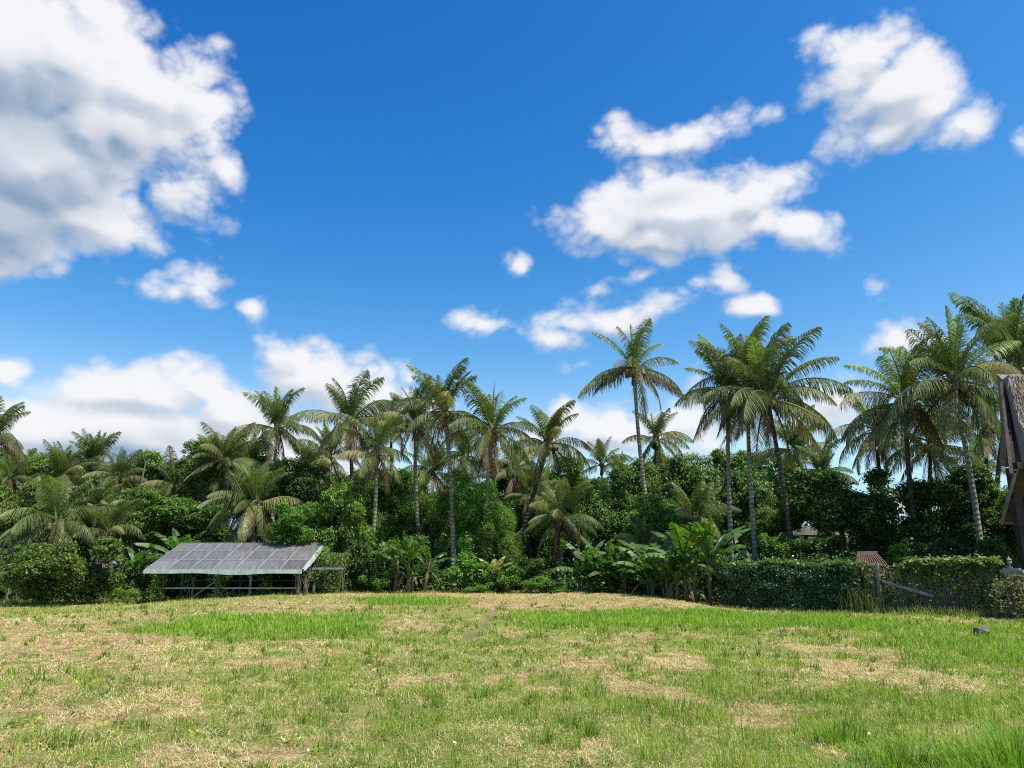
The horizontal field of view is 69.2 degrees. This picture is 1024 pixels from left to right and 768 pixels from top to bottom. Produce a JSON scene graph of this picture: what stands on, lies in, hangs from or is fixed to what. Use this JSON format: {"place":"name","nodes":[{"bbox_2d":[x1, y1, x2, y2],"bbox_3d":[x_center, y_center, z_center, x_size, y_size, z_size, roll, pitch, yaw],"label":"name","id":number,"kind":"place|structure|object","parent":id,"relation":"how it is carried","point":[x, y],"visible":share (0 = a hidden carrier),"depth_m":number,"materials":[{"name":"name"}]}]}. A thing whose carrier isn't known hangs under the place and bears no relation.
{"place":"outdoors","nodes":[
{"label":"outdoors","id":0,"kind":"place"},
{"bbox_2d":[0,564,1023,767],"bbox_3d":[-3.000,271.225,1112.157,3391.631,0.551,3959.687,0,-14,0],"label":"ground","id":1,"kind":"structure","parent":0,"point":[292,754],"depth_m":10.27,"materials":[{"name":"plant"}]},
{"bbox_2d":[0,396,30,562],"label":"coconut palm","id":2,"kind":"object","parent":1,"relation":"on","point":[7,446],"visible":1,"depth_m":40.78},
{"bbox_2d":[0,450,38,564],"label":"coconut palm","id":3,"kind":"object","parent":1,"relation":"on","point":[9,470],"visible":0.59,"depth_m":51.85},
{"bbox_2d":[0,480,63,566],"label":"broadleaf tree","id":4,"kind":"object","parent":1,"relation":"on","point":[27,491],"visible":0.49,"depth_m":39.84,"materials":[{"name":"green plant"}]},
{"bbox_2d":[0,474,119,599],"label":"coconut palm","id":5,"kind":"object","parent":1,"relation":"on","point":[55,525],"visible":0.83,"depth_m":36.03,"materials":[{"name":"plant"}]},
{"bbox_2d":[25,439,100,493],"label":"coconut palm","id":6,"kind":"object","parent":1,"relation":"on","point":[59,461],"visible":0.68,"depth_m":45.86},
{"bbox_2d":[7,721,118,749],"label":"grass tuft","id":7,"kind":"object","parent":1,"relation":"on","point":[63,736],"visible":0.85,"depth_m":7.20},
{"bbox_2d":[0,534,129,604],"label":"shrub","id":8,"kind":"object","parent":1,"relation":"on","point":[40,562],"visible":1,"depth_m":30.32,"materials":[{"name":"green plant"}]},
{"bbox_2d":[43,428,121,564],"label":"coconut palm","id":9,"kind":"object","parent":1,"relation":"on","point":[96,450],"visible":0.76,"depth_m":47.92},
{"bbox_2d":[65,477,123,566],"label":"coconut palm","id":10,"kind":"object","parent":1,"relation":"on","point":[95,499],"visible":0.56,"depth_m":42.36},
{"bbox_2d":[70,494,146,597],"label":"coconut palm","id":11,"kind":"object","parent":1,"relation":"on","point":[111,525],"visible":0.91,"depth_m":37.29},
{"bbox_2d":[80,447,147,573],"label":"coconut palm","id":12,"kind":"object","parent":1,"relation":"on","point":[119,467],"visible":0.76,"depth_m":45.84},
{"bbox_2d":[96,483,174,587],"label":"broadleaf tree","id":13,"kind":"object","parent":1,"relation":"on","point":[147,495],"visible":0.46,"depth_m":38.78,"materials":[{"name":"green plant"}]},
{"bbox_2d":[102,449,169,503],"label":"background tree","id":14,"kind":"object","parent":1,"relation":"on","point":[149,473],"visible":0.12,"depth_m":53.64,"materials":[{"name":"green plant"}]},
{"bbox_2d":[121,549,165,600],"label":"shrub","id":15,"kind":"object","parent":1,"relation":"on","point":[144,581],"visible":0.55,"depth_m":32.76,"materials":[{"name":"green plant"}]},
{"bbox_2d":[140,445,195,501],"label":"coconut palm","id":16,"kind":"object","parent":1,"relation":"on","point":[177,487],"visible":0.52,"depth_m":45.64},
{"bbox_2d":[119,496,232,547],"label":"broadleaf tree","id":17,"kind":"object","parent":1,"relation":"on","point":[183,517],"visible":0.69,"depth_m":39.40,"materials":[{"name":"green plant"}]},
{"bbox_2d":[159,573,215,596],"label":"shrub","id":18,"kind":"object","parent":1,"relation":"on","point":[172,592],"visible":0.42,"depth_m":33.73,"materials":[{"name":"green plant"}]},
{"bbox_2d":[171,436,223,503],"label":"broadleaf tree","id":19,"kind":"object","parent":1,"relation":"on","point":[197,485],"visible":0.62,"depth_m":44.45,"materials":[{"name":"green plant"}]},
{"bbox_2d":[184,422,267,576],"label":"coconut palm","id":20,"kind":"object","parent":1,"relation":"on","point":[227,451],"visible":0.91,"depth_m":43.91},
{"bbox_2d":[143,543,350,599],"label":"solar shed","id":21,"kind":"structure","parent":1,"relation":"on","point":[240,559],"depth_m":31.70,"materials":[{"name":"metal"}]},
{"bbox_2d":[310,552,353,593],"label":"climbing vine","id":22,"kind":"object","parent":21,"relation":"attached to","point":[334,581],"visible":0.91,"depth_m":31.92,"materials":[{"name":"green plant"}]},
{"bbox_2d":[214,438,284,542],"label":"background tree","id":23,"kind":"object","parent":1,"relation":"on","point":[261,456],"visible":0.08,"depth_m":49.40,"materials":[{"name":"green plant"}]},
{"bbox_2d":[197,458,315,591],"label":"coconut palm","id":24,"kind":"object","parent":1,"relation":"on","point":[253,509],"visible":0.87,"depth_m":37.30,"materials":[{"name":"plant"}]},
{"bbox_2d":[224,386,320,542],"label":"coconut palm","id":25,"kind":"object","parent":1,"relation":"on","point":[277,413],"visible":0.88,"depth_m":46.28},
{"bbox_2d":[263,501,335,592],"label":"broadleaf tree","id":26,"kind":"object","parent":1,"relation":"on","point":[291,524],"visible":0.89,"depth_m":33.94,"materials":[{"name":"green plant"}]},
{"bbox_2d":[264,456,336,519],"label":"broadleaf tree","id":27,"kind":"object","parent":1,"relation":"on","point":[297,486],"visible":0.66,"depth_m":38.92,"materials":[{"name":"green plant"}]},
{"bbox_2d":[285,436,336,578],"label":"coconut palm","id":28,"kind":"object","parent":1,"relation":"on","point":[307,451],"visible":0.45,"depth_m":46.95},
{"bbox_2d":[289,420,360,528],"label":"coconut palm","id":29,"kind":"object","parent":1,"relation":"on","point":[324,432],"visible":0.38,"depth_m":50.08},
{"bbox_2d":[307,479,377,590],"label":"broadleaf tree","id":30,"kind":"object","parent":1,"relation":"on","point":[347,514],"visible":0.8,"depth_m":34.33,"materials":[{"name":"green plant"}]},
{"bbox_2d":[286,369,403,582],"bbox_3d":[-8.273,5.002,38.777,5.652,11.320,4.953,-10,-17,34],"label":"coconut palm","id":31,"kind":"object","parent":1,"relation":"on","point":[350,407],"visible":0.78,"depth_m":39.33,"materials":[{"name":"plant"}]},
{"bbox_2d":[338,540,383,592],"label":"shrub","id":32,"kind":"object","parent":1,"relation":"on","point":[361,549],"visible":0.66,"depth_m":33.09,"materials":[{"name":"green plant"}]},
{"bbox_2d":[332,411,411,590],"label":"coconut palm","id":33,"kind":"object","parent":1,"relation":"on","point":[372,459],"visible":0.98,"depth_m":36.02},
{"bbox_2d":[361,504,395,590],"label":"broadleaf tree","id":34,"kind":"object","parent":1,"relation":"on","point":[381,519],"visible":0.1,"depth_m":36.24,"materials":[{"name":"green plant"}]},
{"bbox_2d":[355,467,430,582],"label":"broadleaf tree","id":35,"kind":"object","parent":1,"relation":"on","point":[388,503],"visible":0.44,"depth_m":40.81,"materials":[{"name":"green plant"}]},
{"bbox_2d":[373,531,441,592],"bbox_3d":[-4.750,7.948,32.933,2.646,2.774,2.287,-4,-14,14],"label":"banana plant","id":36,"kind":"object","parent":1,"relation":"on","point":[409,545],"visible":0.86,"depth_m":32.59,"materials":[{"name":"green plant"}]},
{"bbox_2d":[377,376,454,584],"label":"coconut palm","id":37,"kind":"object","parent":1,"relation":"on","point":[413,414],"visible":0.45,"depth_m":39.48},
{"bbox_2d":[392,483,449,548],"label":"feathery tree","id":38,"kind":"object","parent":1,"relation":"on","point":[431,528],"visible":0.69,"depth_m":39.17,"materials":[{"name":"green plant"}]},
{"bbox_2d":[385,533,456,590],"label":"shrub","id":39,"kind":"object","parent":1,"relation":"on","point":[435,570],"visible":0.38,"depth_m":35.46,"materials":[{"name":"green plant"}]},
{"bbox_2d":[397,543,459,592],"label":"banana plant","id":40,"kind":"object","parent":1,"relation":"on","point":[427,553],"visible":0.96,"depth_m":32.67,"materials":[{"name":"green plant"}]},
{"bbox_2d":[401,442,461,564],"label":"coconut palm","id":41,"kind":"object","parent":1,"relation":"on","point":[430,477],"visible":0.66,"depth_m":47.72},
{"bbox_2d":[388,358,492,590],"bbox_3d":[-3.488,4.618,37.178,4.955,11.429,5.480,-10,-17,35],"label":"coconut palm","id":42,"kind":"object","parent":1,"relation":"on","point":[443,398],"visible":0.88,"depth_m":37.19,"materials":[{"name":"plant"}]},
{"bbox_2d":[427,426,497,549],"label":"coconut palm","id":43,"kind":"object","parent":1,"relation":"on","point":[462,461],"visible":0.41,"depth_m":49.96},
{"bbox_2d":[442,552,491,591],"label":"shrub","id":44,"kind":"object","parent":1,"relation":"on","point":[465,570],"visible":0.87,"depth_m":32.83,"materials":[{"name":"green plant"}]},
{"bbox_2d":[432,466,514,560],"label":"feathery tree","id":45,"kind":"object","parent":1,"relation":"on","point":[466,505],"visible":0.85,"depth_m":36.81,"materials":[{"name":"green plant"}]},
{"bbox_2d":[438,380,534,590],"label":"coconut palm","id":46,"kind":"object","parent":1,"relation":"on","point":[489,413],"visible":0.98,"depth_m":37.23,"materials":[{"name":"plant"}]},
{"bbox_2d":[475,565,523,593],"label":"shrub","id":47,"kind":"object","parent":1,"relation":"on","point":[510,578],"visible":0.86,"depth_m":32.65,"materials":[{"name":"green plant"}]},
{"bbox_2d":[475,500,524,572],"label":"feathery tree","id":48,"kind":"object","parent":1,"relation":"on","point":[505,536],"visible":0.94,"depth_m":35.80,"materials":[{"name":"green plant"}]},
{"bbox_2d":[2,467,1012,584],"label":"wood","id":49,"kind":"object","parent":1,"relation":"on","point":[568,557],"visible":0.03,"depth_m":62.13,"materials":[{"name":"green plant"}]},
{"bbox_2d":[11,567,1004,608],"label":"undergrowth","id":50,"kind":"object","parent":1,"relation":"on","point":[570,583],"visible":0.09,"depth_m":34.03,"materials":[{"name":"green plant"}]},
{"bbox_2d":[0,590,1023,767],"bbox_3d":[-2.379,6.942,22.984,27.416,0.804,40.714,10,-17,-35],"label":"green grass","id":51,"kind":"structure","parent":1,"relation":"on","point":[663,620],"depth_m":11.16,"materials":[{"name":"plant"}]},
{"bbox_2d":[480,436,543,576],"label":"coconut palm","id":52,"kind":"object","parent":1,"relation":"on","point":[517,484],"visible":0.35,"depth_m":49.50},
{"bbox_2d":[0,600,1023,767],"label":"grass clumps","id":53,"kind":"object","parent":1,"relation":"on","point":[395,764],"visible":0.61,"depth_m":10.60,"materials":[{"name":"plant"}]},
{"bbox_2d":[0,622,1023,767],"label":"broadleaf weeds","id":54,"kind":"object","parent":1,"relation":"on","point":[103,761],"visible":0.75,"depth_m":8.86,"materials":[{"name":"green plant"}]},
{"bbox_2d":[495,491,566,571],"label":"broadleaf tree","id":55,"kind":"object","parent":1,"relation":"on","point":[546,547],"visible":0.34,"depth_m":42.27,"materials":[{"name":"green plant"}]},
{"bbox_2d":[503,460,563,558],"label":"coconut palm","id":56,"kind":"object","parent":1,"relation":"on","point":[529,483],"visible":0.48,"depth_m":42.56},
{"bbox_2d":[506,399,591,571],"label":"coconut palm","id":57,"kind":"object","parent":1,"relation":"on","point":[550,431],"visible":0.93,"depth_m":39.46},
{"bbox_2d":[522,477,604,585],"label":"coconut palm","id":58,"kind":"object","parent":1,"relation":"on","point":[559,504],"visible":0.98,"depth_m":37.23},
{"bbox_2d":[534,454,601,578],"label":"background tree","id":59,"kind":"object","parent":1,"relation":"on","point":[577,469],"visible":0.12,"depth_m":54.81,"materials":[{"name":"green plant"}]},
{"bbox_2d":[547,540,616,591],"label":"banana plant","id":60,"kind":"object","parent":1,"relation":"on","point":[574,571],"visible":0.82,"depth_m":32.76,"materials":[{"name":"green plant"}]},
{"bbox_2d":[559,478,637,561],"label":"broadleaf tree","id":61,"kind":"object","parent":1,"relation":"on","point":[610,519],"visible":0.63,"depth_m":38.70,"materials":[{"name":"green plant"}]},
{"bbox_2d":[576,565,632,592],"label":"shrub","id":62,"kind":"object","parent":1,"relation":"on","point":[599,584],"visible":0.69,"depth_m":32.62,"materials":[{"name":"green plant"}]},
{"bbox_2d":[580,437,633,551],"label":"coconut palm","id":63,"kind":"object","parent":1,"relation":"on","point":[600,454],"visible":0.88,"depth_m":60.00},
{"bbox_2d":[574,533,643,592],"bbox_3d":[4.494,8.248,32.579,3.440,3.314,3.942,0,-14,0],"label":"banana plant","id":64,"kind":"object","parent":1,"relation":"on","point":[624,572],"visible":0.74,"depth_m":32.37,"materials":[{"name":"green plant"}]},
{"bbox_2d":[577,317,686,593],"bbox_3d":[6.321,3.574,38.713,5.642,14.613,5.801,0,-14,0],"label":"coconut palm","id":65,"kind":"object","parent":1,"relation":"on","point":[633,370],"visible":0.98,"depth_m":39.71,"materials":[{"name":"plant"}]},
{"bbox_2d":[598,457,665,562],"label":"broadleaf tree","id":66,"kind":"object","parent":1,"relation":"on","point":[631,476],"visible":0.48,"depth_m":41.06,"materials":[{"name":"green plant"}]},
{"bbox_2d":[612,539,672,595],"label":"banana plant","id":67,"kind":"object","parent":1,"relation":"on","point":[648,572],"visible":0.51,"depth_m":31.44,"materials":[{"name":"green plant"}]},
{"bbox_2d":[613,516,672,566],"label":"coconut palm","id":68,"kind":"object","parent":1,"relation":"on","point":[644,540],"visible":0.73,"depth_m":34.68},
{"bbox_2d":[621,490,690,593],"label":"broadleaf tree","id":69,"kind":"object","parent":1,"relation":"on","point":[660,514],"visible":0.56,"depth_m":35.82,"materials":[{"name":"green plant"}]},
{"bbox_2d":[622,408,693,467],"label":"coconut palm","id":70,"kind":"object","parent":1,"relation":"on","point":[656,426],"visible":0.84,"depth_m":50.37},
{"bbox_2d":[625,689,716,717],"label":"grass tuft","id":71,"kind":"object","parent":1,"relation":"on","point":[664,704],"visible":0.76,"depth_m":8.56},
{"bbox_2d":[630,542,712,600],"bbox_3d":[6.391,7.671,30.123,2.542,2.576,2.932,12,-18,-40],"label":"banana plant","id":72,"kind":"object","parent":1,"relation":"on","point":[659,576],"visible":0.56,"depth_m":30.07,"materials":[{"name":"green plant"}]},
{"bbox_2d":[634,517,731,601],"bbox_3d":[6.566,6.906,29.050,3.328,3.366,3.245,6,-15,-23],"label":"banana plant","id":73,"kind":"object","parent":1,"relation":"on","point":[674,546],"visible":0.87,"depth_m":28.94,"materials":[{"name":"green plant"}]},
{"bbox_2d":[657,453,726,563],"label":"broadleaf tree","id":74,"kind":"object","parent":1,"relation":"on","point":[678,471],"visible":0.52,"depth_m":39.74,"materials":[{"name":"green plant"}]},
{"bbox_2d":[669,477,741,592],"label":"coconut palm","id":75,"kind":"object","parent":1,"relation":"on","point":[692,512],"visible":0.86,"depth_m":37.36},
{"bbox_2d":[662,515,749,604],"bbox_3d":[7.547,6.871,28.700,3.194,3.429,2.567,-6,-15,24],"label":"banana plant","id":76,"kind":"object","parent":1,"relation":"on","point":[707,548],"visible":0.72,"depth_m":28.51,"materials":[{"name":"green plant"}]},
{"bbox_2d":[674,333,777,560],"bbox_3d":[9.735,3.673,34.112,4.277,12.311,5.114,0,-14,0],"label":"coconut palm","id":77,"kind":"object","parent":1,"relation":"on","point":[695,395],"visible":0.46,"depth_m":34.47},
{"bbox_2d":[702,468,780,562],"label":"broadleaf tree","id":78,"kind":"object","parent":1,"relation":"on","point":[763,495],"visible":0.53,"depth_m":41.16,"materials":[{"name":"green plant"}]},
{"bbox_2d":[704,448,780,554],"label":"background tree","id":79,"kind":"object","parent":1,"relation":"on","point":[738,461],"visible":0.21,"depth_m":51.46,"materials":[{"name":"green plant"}]},
{"bbox_2d":[685,315,804,561],"bbox_3d":[10.796,3.182,32.714,5.113,12.606,5.118,0,-14,0],"label":"coconut palm","id":80,"kind":"object","parent":1,"relation":"on","point":[757,332],"visible":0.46,"depth_m":33.37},
{"bbox_2d":[743,505,801,562],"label":"broadleaf tree","id":81,"kind":"object","parent":1,"relation":"on","point":[763,525],"visible":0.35,"depth_m":33.27,"materials":[{"name":"green plant"}]},
{"bbox_2d":[755,532,790,560],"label":"shrub","id":82,"kind":"object","parent":1,"relation":"on","point":[777,545],"visible":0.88,"depth_m":30.09,"materials":[{"name":"green plant"}]},
{"bbox_2d":[698,321,853,554],"bbox_3d":[11.478,3.193,31.634,6.898,12.226,5.659,0,-14,0],"label":"coconut palm","id":83,"kind":"object","parent":1,"relation":"on","point":[764,393],"visible":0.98,"depth_m":32.01,"materials":[{"name":"plant"}]},
{"bbox_2d":[713,549,870,611],"bbox_3d":[9.827,6.930,26.234,5.472,2.143,1.712,-10,-17,36],"label":"hedge","id":84,"kind":"object","parent":1,"relation":"on","point":[786,583],"visible":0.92,"depth_m":25.74,"materials":[{"name":"green plant"}]},
{"bbox_2d":[754,404,832,557],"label":"coconut palm","id":85,"kind":"object","parent":1,"relation":"on","point":[793,440],"visible":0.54,"depth_m":50.16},
{"bbox_2d":[781,533,855,563],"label":"shrub","id":86,"kind":"object","parent":1,"relation":"on","point":[818,546],"visible":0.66,"depth_m":28.42,"materials":[{"name":"green plant"}]},
{"bbox_2d":[795,438,858,538],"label":"coconut palm","id":87,"kind":"object","parent":1,"relation":"on","point":[817,462],"visible":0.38,"depth_m":43.87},
{"bbox_2d":[792,709,887,748],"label":"grass tuft","id":88,"kind":"object","parent":1,"relation":"on","point":[843,734],"visible":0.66,"depth_m":6.93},
{"bbox_2d":[776,466,906,557],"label":"broadleaf tree","id":89,"kind":"object","parent":1,"relation":"on","point":[825,502],"visible":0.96,"depth_m":30.71,"materials":[{"name":"green plant"}]},
{"bbox_2d":[825,388,922,573],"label":"coconut palm","id":90,"kind":"object","parent":1,"relation":"on","point":[877,456],"visible":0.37,"depth_m":40.38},
{"bbox_2d":[846,524,911,599],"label":"broadleaf tree","id":91,"kind":"object","parent":1,"relation":"on","point":[867,541],"visible":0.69,"depth_m":29.90,"materials":[{"name":"green plant"}]},
{"bbox_2d":[839,727,947,767],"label":"grass tuft","id":92,"kind":"object","parent":1,"relation":"on","point":[898,761],"visible":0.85,"depth_m":6.18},
{"bbox_2d":[839,339,993,598],"bbox_3d":[15.976,3.648,30.423,5.665,10.744,4.568,2,-14,-8],"label":"coconut palm","id":93,"kind":"object","parent":1,"relation":"on","point":[905,378],"visible":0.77,"depth_m":30.14,"materials":[{"name":"plant"}]},
{"bbox_2d":[863,564,993,610],"bbox_3d":[12.883,6.479,23.266,3.736,1.652,0.563,-13,-19,43],"label":"fence","id":94,"kind":"object","parent":1,"relation":"on","point":[877,575],"visible":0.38,"depth_m":23.61,"materials":[{"name":"grey wood"}]},
{"bbox_2d":[849,553,1003,613],"bbox_3d":[13.001,6.326,23.402,4.428,1.926,1.172,-13,-19,43],"label":"climbing vine","id":95,"kind":"object","parent":94,"relation":"attached to","point":[942,562],"visible":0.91,"depth_m":22.88,"materials":[{"name":"green plant"}]},
{"bbox_2d":[875,393,993,581],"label":"coconut palm","id":96,"kind":"object","parent":1,"relation":"on","point":[930,450],"visible":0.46,"depth_m":37.87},
{"bbox_2d":[906,537,973,609],"bbox_3d":[15.257,6.765,26.146,1.910,2.670,1.846,0,-14,0],"label":"shrub","id":97,"kind":"object","parent":1,"relation":"on","point":[939,549],"visible":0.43,"depth_m":26.01,"materials":[{"name":"green plant"}]},
{"bbox_2d":[888,461,1010,595],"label":"broadleaf tree","id":98,"kind":"object","parent":1,"relation":"on","point":[951,499],"visible":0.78,"depth_m":29.13,"materials":[{"name":"green plant"}]},
{"bbox_2d":[879,305,1021,589],"bbox_3d":[17.334,2.689,28.440,4.878,11.639,5.465,-11,-18,39],"label":"coconut palm","id":99,"kind":"object","parent":1,"relation":"on","point":[951,364],"visible":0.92,"depth_m":28.73,"materials":[{"name":"plant"}]},
{"bbox_2d":[911,707,1023,767],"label":"grass tuft","id":100,"kind":"object","parent":1,"relation":"on","point":[1006,754],"visible":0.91,"depth_m":5.92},
{"bbox_2d":[936,384,1000,496],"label":"coconut palm","id":101,"kind":"object","parent":1,"relation":"on","point":[989,434],"visible":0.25,"depth_m":40.27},
{"bbox_2d":[948,292,1023,576],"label":"coconut palm","id":102,"kind":"object","parent":1,"relation":"on","point":[1015,357],"visible":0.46,"depth_m":35.12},
{"bbox_2d":[974,534,1017,597],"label":"shrub","id":103,"kind":"object","parent":1,"relation":"on","point":[990,546],"visible":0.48,"depth_m":25.07,"materials":[{"name":"green plant"}]},
{"bbox_2d":[980,483,1020,567],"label":"broadleaf tree","id":104,"kind":"object","parent":1,"relation":"on","point":[995,494],"visible":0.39,"depth_m":28.15,"materials":[{"name":"green plant"}]},
{"bbox_2d":[979,374,1023,599],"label":"thatched hut","id":105,"kind":"object","parent":1,"relation":"on","point":[1011,395],"visible":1,"depth_m":23.72,"materials":[{"name":"wood"}]},
{"bbox_2d":[999,568,1023,616],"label":"gate pillar","id":106,"kind":"structure","parent":1,"relation":"on","point":[1004,571],"depth_m":21.32,"materials":[{"name":"stone"}]},
{"bbox_2d":[985,572,1023,619],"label":"climbing vine","id":107,"kind":"object","parent":106,"relation":"attached to","point":[1012,583],"visible":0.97,"depth_m":20.82,"materials":[{"name":"green plant"}]},
{"bbox_2d":[0,588,1023,618],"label":"field edge grass","id":108,"kind":"structure","parent":0,"point":[993,613],"depth_m":31.12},
{"bbox_2d":[0,0,1023,563],"label":"sky","id":109,"kind":"structure","parent":0,"point":[204,204],"materials":[{"name":"blue"}]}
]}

